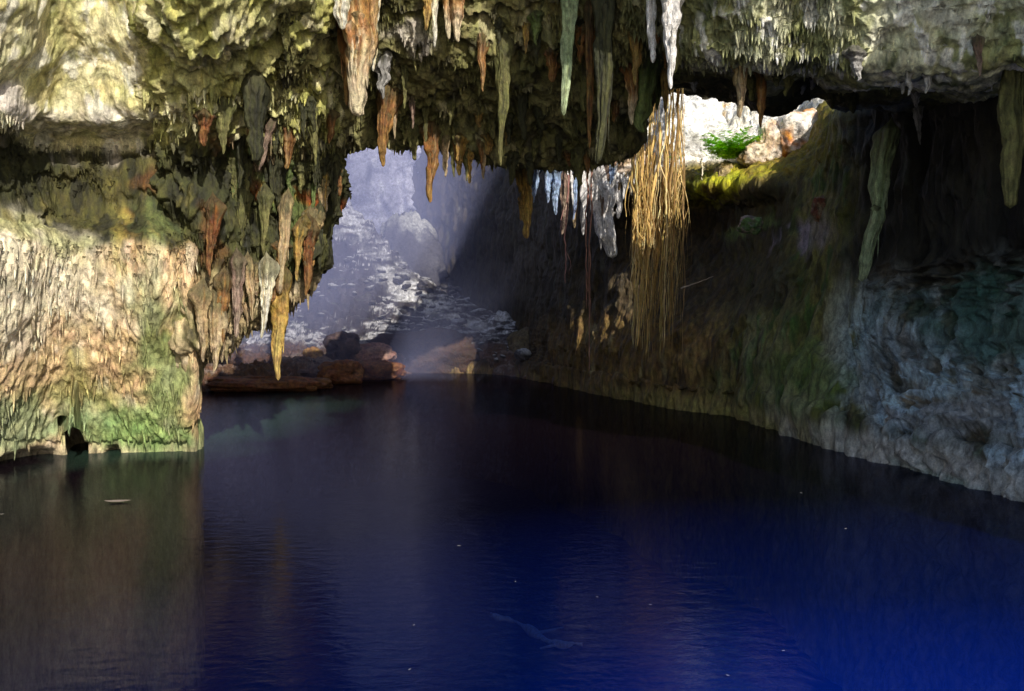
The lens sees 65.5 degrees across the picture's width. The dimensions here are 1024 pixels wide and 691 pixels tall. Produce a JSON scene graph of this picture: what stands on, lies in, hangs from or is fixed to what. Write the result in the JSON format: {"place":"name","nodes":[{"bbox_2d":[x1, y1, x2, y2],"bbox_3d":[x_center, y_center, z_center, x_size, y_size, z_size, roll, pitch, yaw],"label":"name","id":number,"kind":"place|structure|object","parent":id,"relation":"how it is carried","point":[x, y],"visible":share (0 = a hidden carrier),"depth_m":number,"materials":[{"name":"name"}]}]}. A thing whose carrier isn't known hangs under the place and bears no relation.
{"place":"outdoors","nodes":[
{"label":"outdoors","id":0,"kind":"place"},
{"bbox_2d":[0,0,203,460],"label":"cave wall","id":1,"kind":"structure","parent":0,"point":[71,71],"depth_m":16.17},
{"bbox_2d":[201,200,553,391],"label":"rubble slope","id":2,"kind":"structure","parent":0,"point":[360,240],"depth_m":47.12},
{"bbox_2d":[205,376,326,391],"bbox_3d":[-10.430,1.647,33.738,5.234,0.760,1.872,0,2,0],"label":"boulder","id":3,"kind":"object","parent":2,"relation":"on","point":[249,383],"visible":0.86,"depth_m":33.15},
{"bbox_2d":[303,346,323,358],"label":"boulder","id":4,"kind":"object","parent":2,"relation":"on","point":[313,352],"visible":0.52,"depth_m":41.19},
{"bbox_2d":[323,331,360,359],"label":"boulder","id":5,"kind":"object","parent":2,"relation":"on","point":[341,345],"visible":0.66,"depth_m":41.50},
{"bbox_2d":[349,342,396,361],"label":"boulder","id":6,"kind":"object","parent":2,"relation":"on","point":[375,351],"visible":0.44,"depth_m":41.64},
{"bbox_2d":[379,210,449,288],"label":"boulder","id":7,"kind":"object","parent":2,"relation":"on","point":[412,238],"visible":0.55,"depth_m":52.29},
{"bbox_2d":[417,278,436,292],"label":"loose stone","id":8,"kind":"object","parent":2,"relation":"on","point":[427,285],"visible":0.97,"depth_m":48.45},
{"bbox_2d":[506,326,528,352],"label":"boulder","id":9,"kind":"object","parent":2,"relation":"on","point":[519,339],"visible":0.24,"depth_m":43.17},
{"bbox_2d":[514,348,531,360],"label":"loose stone","id":10,"kind":"object","parent":2,"relation":"on","point":[521,354],"visible":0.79,"depth_m":41.56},
{"bbox_2d":[345,146,421,233],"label":"cave wall rear","id":11,"kind":"structure","parent":0,"point":[380,194],"depth_m":59.60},
{"bbox_2d":[0,373,1023,690],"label":"water","id":12,"kind":"structure","parent":0,"point":[286,541],"depth_m":10.10,"materials":[{"name":"liquid"}]},
{"bbox_2d":[316,359,364,383],"bbox_3d":[-8.159,1.302,37.801,2.320,1.320,1.664,0,2,0],"label":"boulder","id":13,"kind":"object","parent":12,"relation":"in","point":[345,371],"visible":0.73,"depth_m":37.24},
{"bbox_2d":[358,360,406,379],"bbox_3d":[-7.007,1.308,40.586,3.281,1.187,1.955,0,2,0],"label":"boulder","id":14,"kind":"object","parent":12,"relation":"in","point":[380,370],"visible":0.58,"depth_m":39.91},
{"bbox_2d":[370,327,480,372],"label":"boulder","id":15,"kind":"object","parent":12,"relation":"in","point":[436,350],"visible":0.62,"depth_m":44.77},
{"bbox_2d":[608,151,647,174],"bbox_3d":[3.549,-6.593,28.688,2.947,1.251,1.748,0,2,0],"label":"dripstone ledge","id":16,"kind":"object","parent":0,"point":[627,167],"visible":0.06,"depth_m":27.98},
{"bbox_2d":[559,171,570,233],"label":"stalactite","id":17,"kind":"object","parent":16,"relation":"hanging from","point":[563,189],"visible":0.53,"depth_m":28.17},
{"bbox_2d":[580,171,589,225],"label":"stalactite","id":18,"kind":"object","parent":16,"relation":"hanging from","point":[583,193],"visible":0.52,"depth_m":27.82},
{"bbox_2d":[589,166,616,257],"bbox_3d":[2.948,-5.047,28.432,1.320,3.895,1.735,-1,2,-35],"label":"dripstone drape","id":19,"kind":"object","parent":16,"relation":"hanging from","point":[604,227],"visible":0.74,"depth_m":27.98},
{"bbox_2d":[614,174,622,218],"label":"stalactite","id":20,"kind":"object","parent":16,"relation":"hanging from","point":[619,201],"visible":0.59,"depth_m":28.38},
{"bbox_2d":[275,0,1023,173],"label":"cave ceiling","id":21,"kind":"structure","parent":0,"point":[910,22],"depth_m":16.84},
{"bbox_2d":[126,0,350,371],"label":"cave curtain","id":22,"kind":"object","parent":21,"relation":"hanging from","point":[224,46],"visible":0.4,"depth_m":15.90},
{"bbox_2d":[187,276,212,361],"bbox_3d":[-6.494,-0.553,16.676,0.458,1.831,0.470,0,2,0],"label":"stalactite","id":23,"kind":"object","parent":22,"relation":"hanging from","point":[199,295],"visible":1,"depth_m":16.65},
{"bbox_2d":[193,108,216,146],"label":"stalactite","id":24,"kind":"object","parent":22,"relation":"hanging from","point":[204,117],"visible":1,"depth_m":15.44},
{"bbox_2d":[204,190,226,276],"bbox_3d":[-6.076,-2.290,16.312,0.463,1.780,0.361,1,2,15],"label":"stalactite","id":25,"kind":"object","parent":22,"relation":"attached to","point":[215,207],"visible":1,"depth_m":16.27},
{"bbox_2d":[207,288,228,372],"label":"stalactite","id":26,"kind":"object","parent":22,"relation":"hanging from","point":[217,322],"visible":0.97,"depth_m":16.76},
{"bbox_2d":[213,266,232,342],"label":"stalactite","id":27,"kind":"object","parent":22,"relation":"hanging from","point":[222,282],"visible":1,"depth_m":16.72},
{"bbox_2d":[216,96,236,153],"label":"stalactite","id":28,"kind":"object","parent":22,"relation":"hanging from","point":[223,120],"visible":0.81,"depth_m":15.69},
{"bbox_2d":[227,164,238,194],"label":"stalactite","id":29,"kind":"object","parent":22,"relation":"hanging from","point":[232,169],"visible":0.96,"depth_m":16.93},
{"bbox_2d":[228,246,247,337],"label":"stalactite","id":30,"kind":"object","parent":22,"relation":"hanging from","point":[237,263],"visible":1,"depth_m":16.93},
{"bbox_2d":[234,134,245,187],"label":"stalactite","id":31,"kind":"object","parent":22,"relation":"hanging from","point":[240,144],"visible":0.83,"depth_m":16.66},
{"bbox_2d":[235,186,254,245],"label":"stalactite","id":32,"kind":"object","parent":22,"relation":"hanging from","point":[241,199],"visible":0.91,"depth_m":17.07},
{"bbox_2d":[243,158,252,201],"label":"stalactite","id":33,"kind":"object","parent":22,"relation":"hanging from","point":[248,166],"visible":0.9,"depth_m":17.09},
{"bbox_2d":[244,251,254,320],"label":"stalactite","id":34,"kind":"object","parent":22,"relation":"hanging from","point":[249,283],"visible":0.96,"depth_m":17.14},
{"bbox_2d":[240,70,271,161],"bbox_3d":[-5.104,-4.607,15.905,0.490,1.925,0.728,0,2,0],"label":"stalactite","id":35,"kind":"object","parent":22,"relation":"hanging from","point":[255,91],"visible":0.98,"depth_m":15.66},
{"bbox_2d":[256,183,274,255],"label":"stalactite","id":36,"kind":"object","parent":22,"relation":"hanging from","point":[265,196],"visible":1,"depth_m":17.34},
{"bbox_2d":[258,117,276,170],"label":"stalactite","id":37,"kind":"object","parent":22,"relation":"hanging from","point":[270,128],"visible":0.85,"depth_m":16.63},
{"bbox_2d":[258,251,279,338],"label":"stalactite","id":38,"kind":"object","parent":22,"relation":"hanging from","point":[268,269],"visible":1,"depth_m":17.45},
{"bbox_2d":[266,154,278,203],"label":"stalactite","id":39,"kind":"object","parent":22,"relation":"hanging from","point":[272,170],"visible":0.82,"depth_m":17.30},
{"bbox_2d":[269,265,292,379],"bbox_3d":[-5.208,-0.576,18.013,0.609,2.734,0.584,0,2,0],"label":"stalactite","id":40,"kind":"object","parent":22,"relation":"hanging from","point":[279,307],"visible":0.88,"depth_m":17.88},
{"bbox_2d":[276,187,293,293],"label":"stalactite","id":41,"kind":"object","parent":22,"relation":"hanging from","point":[285,207],"visible":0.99,"depth_m":17.63},
{"bbox_2d":[274,156,295,205],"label":"stalactite","id":42,"kind":"object","parent":22,"relation":"hanging from","point":[280,175],"visible":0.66,"depth_m":17.53},
{"bbox_2d":[282,126,295,168],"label":"stalactite","id":43,"kind":"object","parent":22,"relation":"hanging from","point":[289,140],"visible":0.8,"depth_m":17.13},
{"bbox_2d":[291,218,308,280],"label":"stalactite","id":44,"kind":"object","parent":22,"relation":"hanging from","point":[299,231],"visible":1,"depth_m":17.83},
{"bbox_2d":[293,164,306,193],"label":"stalactite","id":45,"kind":"object","parent":22,"relation":"hanging from","point":[300,171],"visible":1,"depth_m":17.84},
{"bbox_2d":[298,101,306,139],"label":"stalactite","id":46,"kind":"object","parent":22,"relation":"hanging from","point":[303,111],"visible":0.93,"depth_m":16.85},
{"bbox_2d":[302,211,319,295],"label":"stalactite","id":47,"kind":"object","parent":22,"relation":"hanging from","point":[308,244],"visible":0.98,"depth_m":18.03},
{"bbox_2d":[306,94,316,131],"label":"stalactite","id":48,"kind":"object","parent":22,"relation":"hanging from","point":[311,102],"visible":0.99,"depth_m":16.86},
{"bbox_2d":[307,106,318,164],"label":"stalactite","id":49,"kind":"object","parent":22,"relation":"hanging from","point":[314,140],"visible":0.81,"depth_m":17.01},
{"bbox_2d":[301,203,325,239],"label":"stalactite","id":50,"kind":"object","parent":22,"relation":"hanging from","point":[313,212],"visible":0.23,"depth_m":18.29},
{"bbox_2d":[316,200,325,270],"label":"stalactite","id":51,"kind":"object","parent":22,"relation":"hanging from","point":[319,206],"visible":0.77,"depth_m":18.42},
{"bbox_2d":[326,109,340,143],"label":"stalactite","id":52,"kind":"object","parent":22,"relation":"hanging from","point":[333,115],"visible":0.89,"depth_m":17.47},
{"bbox_2d":[330,160,343,217],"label":"stalactite","id":53,"kind":"object","parent":22,"relation":"hanging from","point":[336,171],"visible":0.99,"depth_m":18.52},
{"bbox_2d":[335,21,348,105],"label":"stalactite","id":54,"kind":"object","parent":21,"relation":"hanging from","point":[342,44],"visible":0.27,"depth_m":16.17},
{"bbox_2d":[333,0,350,29],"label":"stalactite","id":55,"kind":"object","parent":21,"relation":"hanging from","point":[341,8],"visible":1,"depth_m":15.28},
{"bbox_2d":[342,0,378,116],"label":"stalactite","id":56,"kind":"object","parent":21,"relation":"hanging from","point":[360,35],"visible":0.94,"depth_m":15.60},
{"bbox_2d":[371,49,391,98],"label":"stalactite","id":57,"kind":"object","parent":21,"relation":"hanging from","point":[382,69],"visible":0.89,"depth_m":17.58},
{"bbox_2d":[375,83,403,166],"bbox_3d":[-2.821,-5.214,18.526,0.729,2.147,0.482,0,2,-12],"label":"stalactite","id":58,"kind":"object","parent":21,"relation":"hanging from","point":[390,103],"visible":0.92,"depth_m":18.38},
{"bbox_2d":[401,66,408,108],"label":"stalactite","id":59,"kind":"object","parent":21,"relation":"hanging from","point":[404,75],"visible":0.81,"depth_m":18.05},
{"bbox_2d":[399,122,419,159],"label":"stalactite","id":60,"kind":"object","parent":21,"relation":"hanging from","point":[413,140],"visible":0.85,"depth_m":19.54},
{"bbox_2d":[422,0,431,29],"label":"stalactite","id":61,"kind":"object","parent":21,"relation":"hanging from","point":[427,13],"visible":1,"depth_m":16.64},
{"bbox_2d":[418,120,440,202],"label":"stalactite","id":62,"kind":"object","parent":21,"relation":"hanging from","point":[431,148],"visible":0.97,"depth_m":19.69},
{"bbox_2d":[431,0,438,47],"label":"stalactite","id":63,"kind":"object","parent":21,"relation":"hanging from","point":[434,7],"visible":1,"depth_m":16.66},
{"bbox_2d":[440,134,449,176],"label":"stalactite","id":64,"kind":"object","parent":21,"relation":"hanging from","point":[444,144],"visible":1,"depth_m":19.95},
{"bbox_2d":[442,0,451,38],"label":"stalactite","id":65,"kind":"object","parent":21,"relation":"hanging from","point":[447,17],"visible":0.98,"depth_m":16.68},
{"bbox_2d":[449,0,464,41],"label":"stalactite","id":66,"kind":"object","parent":21,"relation":"hanging from","point":[457,12],"visible":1,"depth_m":16.61},
{"bbox_2d":[452,132,469,175],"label":"stalactite","id":67,"kind":"object","parent":21,"relation":"hanging from","point":[462,141],"visible":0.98,"depth_m":19.92},
{"bbox_2d":[477,32,489,90],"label":"stalactite","id":68,"kind":"object","parent":21,"relation":"hanging from","point":[482,50],"visible":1,"depth_m":17.52},
{"bbox_2d":[480,132,493,154],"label":"stalactite","id":69,"kind":"object","parent":21,"relation":"hanging from","point":[488,140],"visible":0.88,"depth_m":19.98},
{"bbox_2d":[485,113,496,138],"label":"stalactite","id":70,"kind":"object","parent":21,"relation":"hanging from","point":[491,123],"visible":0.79,"depth_m":19.62},
{"bbox_2d":[490,17,504,43],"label":"stalactite","id":71,"kind":"object","parent":21,"relation":"hanging from","point":[498,25],"visible":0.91,"depth_m":17.52},
{"bbox_2d":[493,32,513,165],"bbox_3d":[-0.207,-5.516,17.728,0.494,3.040,0.325,0,2,0],"label":"stalactite","id":72,"kind":"object","parent":21,"relation":"hanging from","point":[503,57],"visible":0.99,"depth_m":17.61},
{"bbox_2d":[505,112,514,143],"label":"stalactite","id":73,"kind":"object","parent":21,"relation":"hanging from","point":[509,125],"visible":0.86,"depth_m":19.32},
{"bbox_2d":[504,150,520,184],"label":"stalactite","id":74,"kind":"object","parent":21,"relation":"hanging from","point":[512,159],"visible":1,"depth_m":20.26},
{"bbox_2d":[512,92,528,140],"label":"stalactite","id":75,"kind":"object","parent":21,"relation":"hanging from","point":[520,102],"visible":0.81,"depth_m":18.72},
{"bbox_2d":[515,168,532,238],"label":"stalactite","id":76,"kind":"object","parent":21,"relation":"hanging from","point":[525,201],"visible":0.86,"depth_m":22.73},
{"bbox_2d":[524,152,534,185],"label":"stalactite","id":77,"kind":"object","parent":21,"relation":"hanging from","point":[530,163],"visible":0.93,"depth_m":20.17},
{"bbox_2d":[526,9,543,45],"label":"stalactite","id":78,"kind":"object","parent":21,"relation":"hanging from","point":[534,17],"visible":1,"depth_m":17.02},
{"bbox_2d":[532,106,545,134],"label":"stalactite","id":79,"kind":"object","parent":21,"relation":"hanging from","point":[539,116],"visible":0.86,"depth_m":19.16},
{"bbox_2d":[542,170,552,202],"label":"stalactite","id":80,"kind":"object","parent":21,"relation":"hanging from","point":[548,178],"visible":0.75,"depth_m":24.37},
{"bbox_2d":[543,47,559,81],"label":"stalactite","id":81,"kind":"object","parent":21,"relation":"hanging from","point":[552,63],"visible":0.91,"depth_m":17.31},
{"bbox_2d":[551,170,562,214],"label":"stalactite","id":82,"kind":"object","parent":21,"relation":"hanging from","point":[556,183],"visible":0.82,"depth_m":24.37},
{"bbox_2d":[560,175,570,279],"bbox_3d":[1.675,-3.622,24.791,0.326,3.358,0.151,0,2,10],"label":"hanging root","id":83,"kind":"object","parent":21,"relation":"hanging from","point":[566,222],"visible":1,"depth_m":24.77,"materials":[{"name":"brown plant"}]},
{"bbox_2d":[560,0,578,115],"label":"stalactite","id":84,"kind":"object","parent":21,"relation":"hanging from","point":[569,8],"visible":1,"depth_m":15.98},
{"bbox_2d":[570,143,585,186],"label":"stalactite","id":85,"kind":"object","parent":21,"relation":"hanging from","point":[577,151],"visible":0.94,"depth_m":19.82},
{"bbox_2d":[575,23,584,62],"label":"stalactite","id":86,"kind":"object","parent":21,"relation":"hanging from","point":[579,31],"visible":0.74,"depth_m":16.38},
{"bbox_2d":[578,64,586,111],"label":"stalactite","id":87,"kind":"object","parent":21,"relation":"hanging from","point":[583,89],"visible":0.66,"depth_m":17.46},
{"bbox_2d":[585,177,588,307],"bbox_3d":[2.328,-3.279,24.776,0.154,4.272,0.334,0,2,0],"label":"hanging root","id":88,"kind":"object","parent":21,"relation":"hanging from","point":[585,236],"visible":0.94,"depth_m":24.78,"materials":[{"name":"brown plant"}]},
{"bbox_2d":[583,0,595,148],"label":"stalactite","id":89,"kind":"object","parent":21,"relation":"hanging from","point":[589,19],"visible":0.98,"depth_m":16.19},
{"bbox_2d":[588,171,592,368],"bbox_3d":[2.430,-2.461,24.812,0.209,6.574,0.138,2,2,40],"label":"hanging root","id":90,"kind":"object","parent":21,"relation":"hanging from","point":[589,267],"visible":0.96,"depth_m":24.83,"materials":[{"name":"brown plant"}]},
{"bbox_2d":[591,0,615,163],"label":"stalactite","id":91,"kind":"object","parent":21,"relation":"hanging from","point":[604,18],"visible":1,"depth_m":15.21},
{"bbox_2d":[619,63,638,124],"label":"stalactite","id":92,"kind":"object","parent":21,"relation":"hanging from","point":[632,90],"visible":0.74,"depth_m":16.62},
{"bbox_2d":[627,31,642,84],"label":"stalactite","id":93,"kind":"object","parent":21,"relation":"hanging from","point":[636,48],"visible":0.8,"depth_m":15.56},
{"bbox_2d":[634,49,663,132],"bbox_3d":[2.918,-5.438,16.798,0.790,1.922,1.332,2,2,42],"label":"stalactite","id":94,"kind":"object","parent":21,"relation":"hanging from","point":[649,72],"visible":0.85,"depth_m":16.56},
{"bbox_2d":[646,0,656,62],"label":"stalactite","id":95,"kind":"object","parent":21,"relation":"hanging from","point":[651,8],"visible":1,"depth_m":14.24},
{"bbox_2d":[625,88,691,372],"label":"hanging roots","id":96,"kind":"object","parent":21,"relation":"hanging from","point":[644,185],"visible":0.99,"depth_m":25.59,"materials":[{"name":"brown plant"}]},
{"bbox_2d":[681,153,685,370],"bbox_3d":[5.544,-2.610,25.706,0.121,7.164,0.262,0,2,0],"label":"hanging root","id":97,"kind":"object","parent":96,"relation":"hanging from","point":[683,253],"visible":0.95,"depth_m":25.71,"materials":[{"name":"brown plant"}]},
{"bbox_2d":[660,67,667,111],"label":"stalactite","id":98,"kind":"object","parent":21,"relation":"hanging from","point":[664,84],"visible":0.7,"depth_m":16.87},
{"bbox_2d":[661,0,684,88],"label":"stalactite","id":99,"kind":"object","parent":21,"relation":"hanging from","point":[671,16],"visible":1,"depth_m":13.78},
{"bbox_2d":[729,64,747,117],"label":"stalactite","id":100,"kind":"object","parent":21,"relation":"hanging from","point":[739,82],"visible":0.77,"depth_m":14.22},
{"bbox_2d":[747,74,755,100],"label":"stalactite","id":101,"kind":"object","parent":21,"relation":"hanging from","point":[751,84],"visible":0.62,"depth_m":15.00},
{"bbox_2d":[753,72,766,126],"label":"stalactite","id":102,"kind":"object","parent":21,"relation":"hanging from","point":[761,86],"visible":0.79,"depth_m":14.71},
{"bbox_2d":[841,44,867,80],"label":"stalactite","id":103,"kind":"object","parent":21,"relation":"hanging from","point":[854,55],"visible":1,"depth_m":12.75},
{"bbox_2d":[858,117,900,280],"bbox_3d":[7.586,-3.014,16.425,0.677,3.382,0.657,2,2,42],"label":"stalactite","id":104,"kind":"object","parent":21,"relation":"hanging from","point":[885,138],"depth_m":16.29},
{"bbox_2d":[911,105,923,144],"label":"stalactite","id":105,"kind":"object","parent":21,"relation":"hanging from","point":[917,114],"visible":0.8,"depth_m":17.02},
{"bbox_2d":[972,34,984,75],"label":"stalactite","id":106,"kind":"object","parent":21,"relation":"hanging from","point":[978,42],"visible":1,"depth_m":11.97},
{"bbox_2d":[997,69,1023,207],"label":"stalactite","id":107,"kind":"object","parent":21,"relation":"hanging from","point":[1010,112],"visible":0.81,"depth_m":12.40},
{"bbox_2d":[668,88,688,91],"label":"cave roof","id":108,"kind":"structure","parent":0,"point":[675,89],"depth_m":34.75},
{"bbox_2d":[0,0,1020,460],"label":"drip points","id":109,"kind":"structure","parent":108,"relation":"hanging from","point":[816,22],"depth_m":16.08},
{"bbox_2d":[411,91,1023,501],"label":"cave wall","id":110,"kind":"structure","parent":0,"point":[907,351],"depth_m":20.97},
{"bbox_2d":[651,93,728,161],"bbox_3d":[6.735,-8.149,30.227,2.881,2.853,2.162,0,2,0],"label":"rock outcrop","id":111,"kind":"object","parent":110,"relation":"attached to","point":[701,116],"visible":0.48,"depth_m":29.48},
{"bbox_2d":[714,160,732,192],"bbox_3d":[7.197,-5.671,26.816,0.776,1.161,0.600,0,2,0],"label":"rock outcrop","id":112,"kind":"object","parent":110,"relation":"attached to","point":[724,167],"visible":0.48,"depth_m":26.65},
{"bbox_2d":[699,122,763,161],"bbox_3d":[7.155,-6.768,26.630,2.309,1.013,2.107,-1,2,-27],"label":"fern","id":113,"kind":"object","parent":110,"relation":"on","point":[733,150],"visible":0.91,"depth_m":26.32,"materials":[{"name":"green plant"}]},
{"bbox_2d":[737,215,762,234],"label":"rock outcrop","id":114,"kind":"object","parent":110,"relation":"attached to","point":[750,225],"visible":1,"depth_m":24.29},
{"bbox_2d":[737,142,766,166],"bbox_3d":[8.045,-6.287,26.424,1.110,0.926,0.830,0,2,0],"label":"rock outcrop","id":115,"kind":"object","parent":110,"relation":"attached to","point":[751,154],"visible":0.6,"depth_m":26.11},
{"bbox_2d":[756,119,782,160],"bbox_3d":[8.627,-6.735,26.400,1.005,1.531,0.741,0,2,0],"label":"rock outcrop","id":116,"kind":"object","parent":110,"relation":"attached to","point":[769,130],"visible":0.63,"depth_m":26.12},
{"bbox_2d":[777,108,817,156],"bbox_3d":[9.571,-6.811,26.431,1.829,2.101,1.553,-1,2,-16],"label":"rock outcrop","id":117,"kind":"object","parent":110,"relation":"attached to","point":[795,128],"visible":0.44,"depth_m":25.84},
{"bbox_2d":[810,195,825,221],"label":"rock outcrop","id":118,"kind":"object","parent":110,"relation":"attached to","point":[818,204],"visible":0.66,"depth_m":21.36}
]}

